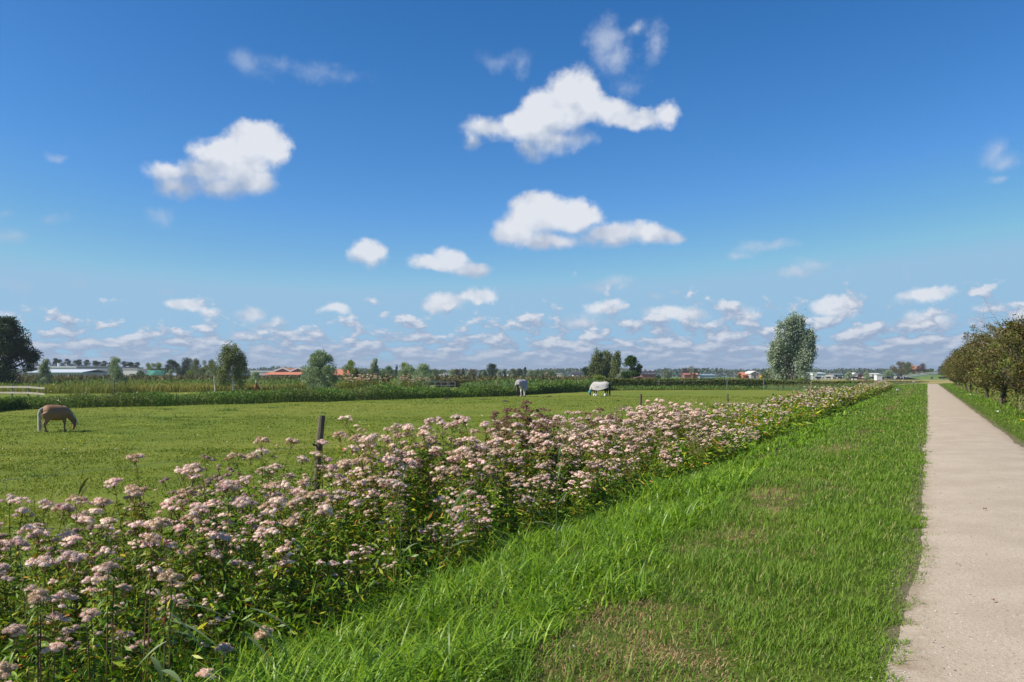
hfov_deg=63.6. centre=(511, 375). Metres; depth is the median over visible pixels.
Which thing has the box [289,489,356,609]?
flowering plant
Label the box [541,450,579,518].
flowering plant
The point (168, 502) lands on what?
flowering plant
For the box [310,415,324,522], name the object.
fence post
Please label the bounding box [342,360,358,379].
tree
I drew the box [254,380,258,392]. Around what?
horse
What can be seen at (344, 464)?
flowering plant
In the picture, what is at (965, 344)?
hawthorn tree
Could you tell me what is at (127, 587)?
flowering plant
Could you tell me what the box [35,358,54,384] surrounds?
young tree
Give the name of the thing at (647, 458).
flowering plant
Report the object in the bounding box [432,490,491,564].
flowering plant
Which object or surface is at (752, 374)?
house
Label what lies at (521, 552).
tall grass
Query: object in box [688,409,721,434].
flowering plant
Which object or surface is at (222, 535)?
flowering plant
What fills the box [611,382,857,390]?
hedge foot grass
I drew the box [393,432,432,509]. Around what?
flowering plant
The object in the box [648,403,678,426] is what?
flowering plant
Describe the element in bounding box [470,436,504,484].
flowering plant
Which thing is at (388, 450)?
flowering plant
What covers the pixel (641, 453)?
flowering plant
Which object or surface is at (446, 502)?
flowering plant
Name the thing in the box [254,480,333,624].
flowering plant
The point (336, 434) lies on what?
flowering plant
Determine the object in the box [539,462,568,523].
flowering plant
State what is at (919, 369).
tree
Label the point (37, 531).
flowering plant
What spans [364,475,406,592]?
flowering plant
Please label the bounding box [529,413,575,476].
flowering plant
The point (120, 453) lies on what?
pasture grass
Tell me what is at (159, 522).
flowering plant
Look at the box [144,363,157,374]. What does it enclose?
tree
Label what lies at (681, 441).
flowering plant
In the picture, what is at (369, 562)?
flowering plant
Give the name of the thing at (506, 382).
green reeds
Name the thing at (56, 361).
pine tree
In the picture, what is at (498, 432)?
flowering plant
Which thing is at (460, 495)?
reed
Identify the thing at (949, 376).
hawthorn tree
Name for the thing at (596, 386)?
horse
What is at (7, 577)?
flowering plant
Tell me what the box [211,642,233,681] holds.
flowering plant
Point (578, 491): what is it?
flowering plant
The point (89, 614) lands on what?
flowering plant
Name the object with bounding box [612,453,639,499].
flowering plant
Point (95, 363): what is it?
pine tree
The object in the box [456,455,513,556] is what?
flowering plant
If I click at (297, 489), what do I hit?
flowering plant
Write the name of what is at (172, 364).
tree
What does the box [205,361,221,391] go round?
leaning birch
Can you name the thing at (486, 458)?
flowering plant
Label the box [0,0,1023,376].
sky
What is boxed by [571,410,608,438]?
flowering plant
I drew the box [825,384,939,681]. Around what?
edge grass
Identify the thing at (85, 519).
flowering plant
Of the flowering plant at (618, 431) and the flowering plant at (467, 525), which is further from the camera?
the flowering plant at (618, 431)
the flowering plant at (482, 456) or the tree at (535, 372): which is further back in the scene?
the tree at (535, 372)
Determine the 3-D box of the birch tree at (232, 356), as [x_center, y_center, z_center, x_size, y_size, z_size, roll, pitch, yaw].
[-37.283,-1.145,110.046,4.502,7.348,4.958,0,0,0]
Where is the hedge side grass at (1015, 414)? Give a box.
[940,383,1023,444]
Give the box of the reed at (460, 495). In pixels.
[436,483,476,578]
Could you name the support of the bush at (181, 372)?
on the ground at (412, 413)
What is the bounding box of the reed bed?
[0,377,399,393]
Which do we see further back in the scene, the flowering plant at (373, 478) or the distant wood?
the distant wood
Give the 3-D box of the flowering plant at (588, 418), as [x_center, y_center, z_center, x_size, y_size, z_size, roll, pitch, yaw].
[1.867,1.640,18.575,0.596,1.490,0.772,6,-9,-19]
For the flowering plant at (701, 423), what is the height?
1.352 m
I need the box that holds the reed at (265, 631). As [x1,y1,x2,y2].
[233,599,296,678]
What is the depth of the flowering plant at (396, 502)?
8.99 m
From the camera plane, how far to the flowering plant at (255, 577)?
7.75 m
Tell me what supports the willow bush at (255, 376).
on the ground at (412, 413)
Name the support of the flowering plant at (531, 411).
on the ground at (412, 413)
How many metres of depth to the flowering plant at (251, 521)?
8.05 m
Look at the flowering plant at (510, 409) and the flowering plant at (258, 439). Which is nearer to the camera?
the flowering plant at (258, 439)
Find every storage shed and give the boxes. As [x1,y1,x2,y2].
[37,363,75,369]
[76,366,140,374]
[123,369,155,375]
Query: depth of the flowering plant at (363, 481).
9.62 m
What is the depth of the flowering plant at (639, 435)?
19.16 m
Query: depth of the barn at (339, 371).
264.78 m
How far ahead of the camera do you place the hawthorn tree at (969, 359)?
45.33 m
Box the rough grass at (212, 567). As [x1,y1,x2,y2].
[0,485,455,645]
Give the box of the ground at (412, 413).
[0,377,1023,681]
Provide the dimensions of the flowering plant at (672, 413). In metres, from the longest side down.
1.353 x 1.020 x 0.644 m
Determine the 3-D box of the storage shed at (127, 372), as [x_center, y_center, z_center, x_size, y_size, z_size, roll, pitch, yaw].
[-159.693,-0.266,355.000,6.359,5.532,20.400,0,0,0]
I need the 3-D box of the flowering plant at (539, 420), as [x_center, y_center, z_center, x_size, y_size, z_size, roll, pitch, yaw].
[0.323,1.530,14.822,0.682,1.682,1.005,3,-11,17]
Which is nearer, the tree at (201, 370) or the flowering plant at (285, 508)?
the flowering plant at (285, 508)
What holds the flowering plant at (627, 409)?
on the ground at (412, 413)
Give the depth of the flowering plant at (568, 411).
18.45 m
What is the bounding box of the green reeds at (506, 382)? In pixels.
[460,376,593,386]
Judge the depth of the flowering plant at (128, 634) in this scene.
5.29 m
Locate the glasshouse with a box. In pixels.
[698,374,714,377]
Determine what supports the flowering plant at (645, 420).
on the ground at (412, 413)
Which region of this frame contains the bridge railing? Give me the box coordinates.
[903,372,937,377]
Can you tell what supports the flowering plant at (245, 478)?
on the ground at (412, 413)
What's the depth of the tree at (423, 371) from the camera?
147.39 m
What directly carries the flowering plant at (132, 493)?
on the ground at (412, 413)
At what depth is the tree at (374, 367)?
139.67 m
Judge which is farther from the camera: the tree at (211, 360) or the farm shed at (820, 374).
the farm shed at (820, 374)
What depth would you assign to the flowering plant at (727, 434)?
22.16 m
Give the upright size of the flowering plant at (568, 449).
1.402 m
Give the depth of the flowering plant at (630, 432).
16.93 m
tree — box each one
[0,316,43,384]
[25,361,39,370]
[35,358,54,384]
[50,358,62,365]
[62,358,70,365]
[70,359,82,365]
[82,359,91,365]
[92,360,101,365]
[105,356,127,384]
[127,362,134,366]
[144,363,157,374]
[155,362,162,370]
[162,359,177,373]
[178,358,194,373]
[189,358,200,375]
[196,360,208,375]
[205,359,216,375]
[214,340,249,390]
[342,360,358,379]
[358,368,365,379]
[368,358,380,380]
[384,366,393,375]
[393,366,398,375]
[396,364,417,385]
[398,361,408,372]
[411,363,437,385]
[431,369,440,375]
[448,369,454,376]
[453,369,461,376]
[466,369,476,376]
[486,363,499,376]
[507,368,517,376]
[515,368,522,376]
[526,370,533,376]
[532,370,539,376]
[539,370,548,376]
[545,371,556,375]
[582,366,588,376]
[585,347,606,377]
[600,349,612,377]
[608,350,621,377]
[616,366,625,377]
[621,355,642,378]
[662,368,672,378]
[760,371,768,378]
[766,367,775,378]
[844,372,853,379]
[862,372,870,379]
[882,370,894,379]
[889,360,905,376]
[901,362,914,375]
[915,363,928,373]
[938,368,956,382]
[939,348,966,389]
[941,365,959,386]
[943,363,962,387]
[944,332,994,397]
[944,346,971,391]
[948,343,978,393]
[954,327,1013,404]
[967,300,1023,408]
[968,314,1023,395]
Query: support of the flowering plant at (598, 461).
on the ground at (412, 413)
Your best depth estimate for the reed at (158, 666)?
3.62 m
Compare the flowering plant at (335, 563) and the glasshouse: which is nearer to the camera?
the flowering plant at (335, 563)
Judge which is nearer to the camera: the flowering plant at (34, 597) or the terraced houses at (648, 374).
the flowering plant at (34, 597)
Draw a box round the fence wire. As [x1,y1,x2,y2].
[1,401,715,480]
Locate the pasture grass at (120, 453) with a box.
[0,395,797,630]
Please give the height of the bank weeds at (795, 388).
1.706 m
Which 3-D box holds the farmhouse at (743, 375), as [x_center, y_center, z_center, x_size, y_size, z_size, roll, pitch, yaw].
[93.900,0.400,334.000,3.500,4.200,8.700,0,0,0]
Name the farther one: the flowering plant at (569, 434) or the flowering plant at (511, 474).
the flowering plant at (569, 434)
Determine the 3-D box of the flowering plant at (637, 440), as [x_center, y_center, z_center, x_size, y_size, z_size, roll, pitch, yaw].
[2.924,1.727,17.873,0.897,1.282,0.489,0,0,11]
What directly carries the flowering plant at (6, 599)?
on the ground at (412, 413)
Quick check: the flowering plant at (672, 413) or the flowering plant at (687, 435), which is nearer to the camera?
the flowering plant at (687, 435)
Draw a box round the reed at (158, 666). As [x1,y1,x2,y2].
[150,656,181,681]
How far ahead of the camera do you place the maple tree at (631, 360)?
147.38 m
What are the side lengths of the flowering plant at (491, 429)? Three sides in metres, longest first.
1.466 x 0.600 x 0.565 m
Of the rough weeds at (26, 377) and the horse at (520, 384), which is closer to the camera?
the horse at (520, 384)
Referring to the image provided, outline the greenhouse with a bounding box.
[26,369,109,375]
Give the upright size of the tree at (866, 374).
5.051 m
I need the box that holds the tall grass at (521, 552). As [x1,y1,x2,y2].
[33,384,907,681]
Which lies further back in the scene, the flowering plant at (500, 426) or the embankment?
the embankment
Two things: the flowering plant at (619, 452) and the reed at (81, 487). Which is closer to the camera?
the reed at (81, 487)
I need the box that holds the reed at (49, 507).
[32,460,60,553]
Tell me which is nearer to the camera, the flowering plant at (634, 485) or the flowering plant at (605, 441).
the flowering plant at (634, 485)
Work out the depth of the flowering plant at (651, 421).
22.88 m
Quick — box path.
[886,384,1023,681]
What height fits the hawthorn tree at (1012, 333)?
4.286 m
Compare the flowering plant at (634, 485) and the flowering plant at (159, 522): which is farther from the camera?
the flowering plant at (634, 485)
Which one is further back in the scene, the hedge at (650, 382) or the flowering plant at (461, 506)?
the hedge at (650, 382)
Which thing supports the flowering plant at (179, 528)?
on the ground at (412, 413)
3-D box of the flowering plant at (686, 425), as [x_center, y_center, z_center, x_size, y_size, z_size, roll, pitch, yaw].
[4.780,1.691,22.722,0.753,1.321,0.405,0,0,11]
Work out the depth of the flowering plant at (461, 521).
9.03 m
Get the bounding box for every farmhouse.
[681,373,690,378]
[737,372,746,378]
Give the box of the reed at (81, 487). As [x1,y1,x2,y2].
[66,448,90,548]
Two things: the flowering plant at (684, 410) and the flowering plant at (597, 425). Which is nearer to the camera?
the flowering plant at (597, 425)
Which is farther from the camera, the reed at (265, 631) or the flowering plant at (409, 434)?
the flowering plant at (409, 434)
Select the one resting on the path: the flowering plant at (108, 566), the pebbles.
the pebbles
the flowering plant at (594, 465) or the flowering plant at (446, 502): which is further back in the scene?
the flowering plant at (594, 465)
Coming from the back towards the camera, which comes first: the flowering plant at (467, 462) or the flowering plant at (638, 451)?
the flowering plant at (638, 451)
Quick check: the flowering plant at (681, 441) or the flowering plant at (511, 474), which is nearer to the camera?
the flowering plant at (511, 474)
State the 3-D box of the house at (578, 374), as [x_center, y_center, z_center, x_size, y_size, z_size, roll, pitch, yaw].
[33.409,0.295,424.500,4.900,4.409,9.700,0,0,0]
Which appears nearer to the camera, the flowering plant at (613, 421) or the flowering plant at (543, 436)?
the flowering plant at (543, 436)
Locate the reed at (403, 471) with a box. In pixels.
[392,460,416,581]
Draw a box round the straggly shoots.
[962,321,1000,395]
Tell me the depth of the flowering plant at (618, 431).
14.06 m
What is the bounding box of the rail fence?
[0,384,44,398]
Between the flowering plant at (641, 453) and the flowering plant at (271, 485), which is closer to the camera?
the flowering plant at (271, 485)
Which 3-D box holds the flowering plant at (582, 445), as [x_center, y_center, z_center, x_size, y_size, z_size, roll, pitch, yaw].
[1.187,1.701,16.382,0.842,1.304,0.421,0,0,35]
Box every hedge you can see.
[434,379,495,386]
[603,378,863,387]
[953,379,1023,409]
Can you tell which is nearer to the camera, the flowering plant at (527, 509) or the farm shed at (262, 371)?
the flowering plant at (527, 509)
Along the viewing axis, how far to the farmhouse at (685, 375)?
520.00 m
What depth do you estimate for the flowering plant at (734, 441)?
20.89 m
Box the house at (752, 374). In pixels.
[745,371,759,378]
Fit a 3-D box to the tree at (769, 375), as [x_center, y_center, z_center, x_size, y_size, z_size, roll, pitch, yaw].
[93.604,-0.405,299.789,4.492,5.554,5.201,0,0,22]
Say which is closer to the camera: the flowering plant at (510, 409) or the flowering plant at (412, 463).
the flowering plant at (412, 463)
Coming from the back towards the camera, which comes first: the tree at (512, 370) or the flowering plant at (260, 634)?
the tree at (512, 370)
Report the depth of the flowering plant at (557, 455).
15.81 m
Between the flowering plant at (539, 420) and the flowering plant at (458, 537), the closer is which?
the flowering plant at (458, 537)
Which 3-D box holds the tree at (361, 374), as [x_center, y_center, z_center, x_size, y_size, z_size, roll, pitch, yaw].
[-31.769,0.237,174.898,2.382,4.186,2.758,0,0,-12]
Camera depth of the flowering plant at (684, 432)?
21.48 m
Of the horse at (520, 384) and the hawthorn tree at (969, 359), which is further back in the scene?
the horse at (520, 384)
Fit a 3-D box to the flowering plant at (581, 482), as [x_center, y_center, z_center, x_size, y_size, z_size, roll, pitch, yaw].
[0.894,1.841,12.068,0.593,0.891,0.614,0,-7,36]
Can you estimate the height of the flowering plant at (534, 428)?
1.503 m
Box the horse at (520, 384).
[515,379,527,396]
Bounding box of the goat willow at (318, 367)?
[298,349,337,389]
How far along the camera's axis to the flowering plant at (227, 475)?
9.21 m
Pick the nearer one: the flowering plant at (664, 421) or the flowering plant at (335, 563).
the flowering plant at (335, 563)
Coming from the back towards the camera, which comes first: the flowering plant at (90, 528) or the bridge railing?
the bridge railing
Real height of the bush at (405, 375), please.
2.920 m
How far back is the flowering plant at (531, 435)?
14.91 m
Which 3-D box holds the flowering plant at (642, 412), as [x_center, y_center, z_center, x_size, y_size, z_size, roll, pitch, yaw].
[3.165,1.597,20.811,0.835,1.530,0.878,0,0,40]
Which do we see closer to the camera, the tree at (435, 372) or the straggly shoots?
the straggly shoots
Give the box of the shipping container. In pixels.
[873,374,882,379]
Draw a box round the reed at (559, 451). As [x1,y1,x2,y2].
[532,418,575,556]
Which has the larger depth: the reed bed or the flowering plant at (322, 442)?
the reed bed
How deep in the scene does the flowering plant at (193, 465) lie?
8.71 m
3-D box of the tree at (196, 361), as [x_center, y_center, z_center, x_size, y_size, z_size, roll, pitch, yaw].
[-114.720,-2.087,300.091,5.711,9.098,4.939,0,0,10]
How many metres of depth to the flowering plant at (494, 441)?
10.84 m
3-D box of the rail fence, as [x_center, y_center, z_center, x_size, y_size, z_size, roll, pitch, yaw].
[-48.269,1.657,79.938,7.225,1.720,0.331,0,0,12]
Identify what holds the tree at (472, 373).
on the ground at (412, 413)
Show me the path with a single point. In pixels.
(956, 426)
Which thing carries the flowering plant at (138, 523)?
on the ground at (412, 413)
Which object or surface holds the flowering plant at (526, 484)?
on the ground at (412, 413)
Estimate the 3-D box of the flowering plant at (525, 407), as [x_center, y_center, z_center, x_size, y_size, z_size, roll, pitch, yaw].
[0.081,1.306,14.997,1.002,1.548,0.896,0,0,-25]
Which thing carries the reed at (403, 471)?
on the ground at (412, 413)
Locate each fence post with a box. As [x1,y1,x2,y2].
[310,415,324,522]
[638,394,641,420]
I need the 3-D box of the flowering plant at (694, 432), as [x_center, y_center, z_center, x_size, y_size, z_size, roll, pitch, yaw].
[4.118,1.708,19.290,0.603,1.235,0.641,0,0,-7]
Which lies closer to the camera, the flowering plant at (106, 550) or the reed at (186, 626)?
the reed at (186, 626)
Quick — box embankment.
[891,375,948,379]
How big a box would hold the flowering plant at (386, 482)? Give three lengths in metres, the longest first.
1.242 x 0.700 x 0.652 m
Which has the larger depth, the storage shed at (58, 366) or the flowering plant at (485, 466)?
the storage shed at (58, 366)
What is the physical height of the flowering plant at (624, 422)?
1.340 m
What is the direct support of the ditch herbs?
on the ground at (412, 413)
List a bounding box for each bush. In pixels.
[177,369,186,375]
[248,371,262,380]
[363,369,377,384]
[375,370,390,385]
[401,372,410,386]
[593,375,604,380]
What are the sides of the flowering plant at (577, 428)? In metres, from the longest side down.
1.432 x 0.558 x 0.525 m
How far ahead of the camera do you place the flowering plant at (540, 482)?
11.01 m
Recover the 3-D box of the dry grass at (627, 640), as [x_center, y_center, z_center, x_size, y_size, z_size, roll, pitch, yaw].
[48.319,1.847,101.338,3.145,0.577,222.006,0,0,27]
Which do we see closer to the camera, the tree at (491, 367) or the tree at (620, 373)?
the tree at (620, 373)
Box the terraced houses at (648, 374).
[641,370,655,378]
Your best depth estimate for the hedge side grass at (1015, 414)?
39.16 m
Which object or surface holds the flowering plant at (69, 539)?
on the ground at (412, 413)
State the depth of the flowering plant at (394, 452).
11.70 m
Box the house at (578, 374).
[572,372,581,376]
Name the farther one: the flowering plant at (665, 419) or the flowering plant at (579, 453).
the flowering plant at (665, 419)
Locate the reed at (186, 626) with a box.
[137,600,225,681]
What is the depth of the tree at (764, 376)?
289.51 m
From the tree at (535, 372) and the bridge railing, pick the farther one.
the bridge railing
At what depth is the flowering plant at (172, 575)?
4.59 m
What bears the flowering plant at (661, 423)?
on the ground at (412, 413)
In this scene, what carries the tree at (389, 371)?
on the ground at (412, 413)
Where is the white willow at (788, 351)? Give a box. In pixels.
[763,309,819,380]
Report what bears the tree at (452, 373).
on the ground at (412, 413)
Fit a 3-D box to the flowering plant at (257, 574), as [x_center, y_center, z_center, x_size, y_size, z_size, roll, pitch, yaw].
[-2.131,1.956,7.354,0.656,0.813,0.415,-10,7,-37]
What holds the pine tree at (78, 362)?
on the ground at (412, 413)
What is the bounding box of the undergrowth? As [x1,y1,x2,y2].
[0,396,846,681]
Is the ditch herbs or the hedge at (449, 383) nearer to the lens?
the ditch herbs
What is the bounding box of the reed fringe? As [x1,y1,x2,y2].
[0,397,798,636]
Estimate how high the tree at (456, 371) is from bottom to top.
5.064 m
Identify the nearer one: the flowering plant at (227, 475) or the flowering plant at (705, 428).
the flowering plant at (227, 475)
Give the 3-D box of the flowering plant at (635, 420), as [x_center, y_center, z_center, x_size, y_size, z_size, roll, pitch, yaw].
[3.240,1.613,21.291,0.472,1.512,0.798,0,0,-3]
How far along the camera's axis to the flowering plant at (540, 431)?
14.83 m
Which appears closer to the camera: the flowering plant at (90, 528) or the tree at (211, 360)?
the flowering plant at (90, 528)
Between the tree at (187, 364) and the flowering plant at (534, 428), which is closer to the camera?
the flowering plant at (534, 428)
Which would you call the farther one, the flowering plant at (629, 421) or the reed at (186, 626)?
the flowering plant at (629, 421)
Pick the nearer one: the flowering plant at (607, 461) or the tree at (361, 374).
the flowering plant at (607, 461)
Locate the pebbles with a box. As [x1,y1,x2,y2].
[870,437,1023,678]
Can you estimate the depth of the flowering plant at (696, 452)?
17.68 m
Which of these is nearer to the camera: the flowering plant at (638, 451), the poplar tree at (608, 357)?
the flowering plant at (638, 451)
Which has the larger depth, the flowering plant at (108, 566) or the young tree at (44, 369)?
the young tree at (44, 369)
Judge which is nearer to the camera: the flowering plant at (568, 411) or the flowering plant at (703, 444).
the flowering plant at (568, 411)
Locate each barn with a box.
[262,367,311,376]
[334,369,358,375]
[857,373,863,379]
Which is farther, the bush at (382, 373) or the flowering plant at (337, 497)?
the bush at (382, 373)
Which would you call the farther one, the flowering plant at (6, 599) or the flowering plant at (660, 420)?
the flowering plant at (660, 420)
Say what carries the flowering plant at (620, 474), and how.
on the ground at (412, 413)
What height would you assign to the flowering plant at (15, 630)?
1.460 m
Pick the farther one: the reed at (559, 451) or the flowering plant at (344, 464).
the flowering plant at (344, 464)
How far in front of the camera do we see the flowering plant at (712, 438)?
19.58 m
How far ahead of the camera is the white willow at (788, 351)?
163.91 m
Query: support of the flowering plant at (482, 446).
on the ground at (412, 413)
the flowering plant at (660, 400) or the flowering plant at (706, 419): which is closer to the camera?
the flowering plant at (706, 419)
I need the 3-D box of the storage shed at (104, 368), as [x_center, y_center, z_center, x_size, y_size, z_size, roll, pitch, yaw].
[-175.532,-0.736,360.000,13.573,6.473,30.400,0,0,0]
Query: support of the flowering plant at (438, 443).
on the ground at (412, 413)
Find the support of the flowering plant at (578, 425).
on the ground at (412, 413)
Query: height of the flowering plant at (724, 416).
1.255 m
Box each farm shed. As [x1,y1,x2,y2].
[250,370,273,375]
[806,372,825,378]
[808,372,816,378]
[825,374,844,378]
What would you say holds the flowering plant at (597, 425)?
on the ground at (412, 413)
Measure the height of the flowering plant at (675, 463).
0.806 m
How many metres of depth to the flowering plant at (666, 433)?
16.79 m
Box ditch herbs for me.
[0,379,610,410]
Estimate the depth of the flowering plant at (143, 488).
8.22 m
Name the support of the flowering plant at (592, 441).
on the ground at (412, 413)
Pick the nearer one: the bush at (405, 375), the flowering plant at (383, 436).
the flowering plant at (383, 436)
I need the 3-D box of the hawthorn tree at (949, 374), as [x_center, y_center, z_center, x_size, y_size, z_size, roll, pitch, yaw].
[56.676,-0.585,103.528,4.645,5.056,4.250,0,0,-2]
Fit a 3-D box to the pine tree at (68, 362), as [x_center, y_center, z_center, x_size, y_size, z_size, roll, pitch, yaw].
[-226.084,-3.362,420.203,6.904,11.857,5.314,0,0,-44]
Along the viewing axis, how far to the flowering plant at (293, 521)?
7.81 m
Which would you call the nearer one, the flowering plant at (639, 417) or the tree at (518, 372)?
the flowering plant at (639, 417)
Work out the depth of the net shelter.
291.73 m
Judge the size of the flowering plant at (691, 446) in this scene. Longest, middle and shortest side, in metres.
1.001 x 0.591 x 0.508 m
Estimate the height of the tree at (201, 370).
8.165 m
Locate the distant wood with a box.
[11,366,937,377]
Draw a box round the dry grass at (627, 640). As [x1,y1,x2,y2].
[477,384,916,681]
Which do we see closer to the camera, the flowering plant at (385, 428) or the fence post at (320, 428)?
the fence post at (320, 428)
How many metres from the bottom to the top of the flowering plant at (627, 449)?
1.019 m
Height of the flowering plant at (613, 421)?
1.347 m
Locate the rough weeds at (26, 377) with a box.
[10,373,609,384]
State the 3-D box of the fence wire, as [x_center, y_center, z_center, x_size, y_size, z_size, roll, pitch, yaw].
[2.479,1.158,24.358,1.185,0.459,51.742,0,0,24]
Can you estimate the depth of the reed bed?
113.56 m
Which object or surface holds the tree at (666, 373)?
on the ground at (412, 413)
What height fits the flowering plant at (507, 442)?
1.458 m
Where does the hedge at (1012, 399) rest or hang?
on the ground at (412, 413)
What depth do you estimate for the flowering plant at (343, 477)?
10.67 m
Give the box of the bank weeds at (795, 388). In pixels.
[762,380,929,391]
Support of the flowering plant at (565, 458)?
on the ground at (412, 413)
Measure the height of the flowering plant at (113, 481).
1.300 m
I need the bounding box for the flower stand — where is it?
[673,381,894,441]
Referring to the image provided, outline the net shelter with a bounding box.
[146,370,164,375]
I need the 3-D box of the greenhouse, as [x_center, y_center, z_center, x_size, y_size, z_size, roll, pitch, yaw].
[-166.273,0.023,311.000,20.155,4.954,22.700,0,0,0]
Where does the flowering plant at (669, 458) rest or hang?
on the ground at (412, 413)
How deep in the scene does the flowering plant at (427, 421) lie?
13.66 m
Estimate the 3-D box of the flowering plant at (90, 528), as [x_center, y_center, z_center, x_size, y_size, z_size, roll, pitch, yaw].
[-3.332,1.764,6.471,0.382,1.211,0.599,0,0,35]
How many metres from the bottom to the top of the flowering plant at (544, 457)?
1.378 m
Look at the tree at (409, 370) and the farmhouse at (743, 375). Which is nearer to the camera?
the tree at (409, 370)
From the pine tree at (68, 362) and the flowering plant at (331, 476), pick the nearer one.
the flowering plant at (331, 476)
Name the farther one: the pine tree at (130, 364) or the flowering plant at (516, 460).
the pine tree at (130, 364)
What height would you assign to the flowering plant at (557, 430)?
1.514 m
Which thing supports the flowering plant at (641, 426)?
on the ground at (412, 413)
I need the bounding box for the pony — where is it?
[37,405,78,431]
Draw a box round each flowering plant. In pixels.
[0,493,34,643]
[0,539,11,551]
[0,562,45,646]
[0,623,31,681]
[0,661,18,681]
[1,535,83,681]
[8,496,123,657]
[21,497,92,631]
[21,588,54,681]
[23,535,95,675]
[40,489,143,626]
[40,642,66,681]
[44,523,125,677]
[56,624,153,681]
[57,508,142,628]
[76,607,110,681]
[80,546,162,681]
[88,477,149,605]
[95,561,126,681]
[97,574,183,681]
[123,453,204,603]
[123,502,201,645]
[126,473,202,592]
[127,504,216,651]
[135,532,164,681]
[144,514,210,672]
[147,574,190,681]
[150,568,185,681]
[156,467,235,614]
[158,454,241,572]
[163,592,234,680]
[176,476,247,604]
[182,451,251,589]
[188,480,257,654]
[195,668,215,681]
[207,514,263,614]
[208,527,295,645]
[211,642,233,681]
[217,511,294,607]
[218,436,299,568]
[234,469,288,585]
[237,545,303,628]
[239,475,309,574]
[250,625,275,675]
[251,451,317,546]
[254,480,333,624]
[256,448,332,554]
[257,491,343,620]
[261,481,329,607]
[283,477,351,581]
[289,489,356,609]
[290,481,341,565]
[313,439,366,550]
[316,551,358,626]
[320,465,374,551]
[323,467,401,569]
[327,457,382,577]
[332,430,373,545]
[338,415,398,505]
[346,434,402,549]
[347,374,352,388]
[348,478,407,599]
[352,543,396,607]
[355,465,409,559]
[356,427,400,500]
[363,434,404,510]
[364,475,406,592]
[366,431,417,536]
[366,438,398,545]
[376,450,421,526]
[376,485,414,587]
[386,425,429,517]
[390,423,450,513]
[392,428,462,526]
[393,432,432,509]
[401,413,469,507]
[402,422,455,523]
[405,450,463,545]
[416,508,466,576]
[421,415,466,515]
[423,522,474,575]
[429,437,499,549]
[429,468,473,559]
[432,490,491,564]
[439,450,475,524]
[445,447,504,550]
[446,455,489,531]
[449,495,494,559]
[450,417,522,524]
[451,436,481,497]
[454,444,485,507]
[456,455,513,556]
[461,492,488,566]
[465,427,497,485]
[467,445,513,532]
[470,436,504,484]
[470,437,503,479]
[481,436,520,516]
[482,425,520,482]
[483,423,538,505]
[485,432,510,478]
[490,407,536,442]
[491,400,550,459]
[491,405,544,480]
[492,419,512,464]
[498,428,543,509]
[499,472,529,542]
[501,440,535,524]
[507,423,555,486]
[510,484,544,535]
[511,413,549,505]
[512,475,553,532]
[513,414,565,521]
[514,423,533,476]
[518,409,561,455]
[519,434,569,526]
[521,430,557,490]
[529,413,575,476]
[529,420,570,469]
[532,463,555,533]
[537,439,575,490]
[539,433,580,519]
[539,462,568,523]
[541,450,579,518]
[544,418,566,455]
[546,410,571,447]
[552,472,591,523]
[556,431,589,462]
[558,441,582,498]
[560,434,588,488]
[561,417,603,460]
[561,419,602,459]
[563,428,609,488]
[566,470,590,524]
[568,428,622,507]
[569,419,586,447]
[569,439,582,478]
[570,463,619,513]
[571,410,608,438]
[579,432,613,487]
[580,407,622,458]
[580,417,611,458]
[580,459,607,518]
[583,440,617,508]
[586,408,628,427]
[589,410,617,449]
[590,458,617,500]
[591,416,633,459]
[595,420,627,456]
[595,433,616,462]
[596,404,634,448]
[598,428,626,487]
[598,445,636,487]
[601,472,623,501]
[602,421,628,456]
[609,420,639,448]
[610,445,632,488]
[612,405,643,425]
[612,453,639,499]
[614,456,639,494]
[619,441,648,478]
[620,430,640,466]
[621,422,649,464]
[622,419,651,442]
[625,438,661,490]
[626,409,644,432]
[627,402,661,428]
[627,427,666,475]
[628,407,657,437]
[628,410,655,439]
[630,424,647,446]
[630,438,649,471]
[634,413,664,439]
[639,430,657,469]
[642,425,666,476]
[644,398,666,424]
[646,413,656,430]
[647,431,678,478]
[647,447,662,476]
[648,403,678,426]
[648,422,673,449]
[649,404,686,435]
[649,407,686,440]
[653,412,675,447]
[653,418,674,452]
[657,405,683,432]
[658,411,678,429]
[658,415,683,449]
[658,441,673,476]
[659,453,681,481]
[660,449,681,480]
[669,402,692,425]
[672,411,701,447]
[672,423,701,471]
[673,413,698,439]
[673,435,693,464]
[682,414,703,431]
[685,431,710,468]
[686,424,702,447]
[686,439,711,458]
[687,438,705,472]
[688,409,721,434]
[688,413,714,435]
[690,411,717,437]
[699,431,721,464]
[700,416,717,431]
[701,413,726,428]
[701,426,721,457]
[717,429,732,455]
[717,441,729,461]
[718,403,738,428]
[723,426,742,455]
[725,437,741,451]
[740,435,754,452]
[747,429,758,442]
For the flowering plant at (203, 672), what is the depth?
4.51 m
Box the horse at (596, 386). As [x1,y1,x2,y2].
[589,382,610,395]
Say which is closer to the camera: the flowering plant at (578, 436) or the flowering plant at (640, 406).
the flowering plant at (578, 436)
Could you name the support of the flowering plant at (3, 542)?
on the ground at (412, 413)

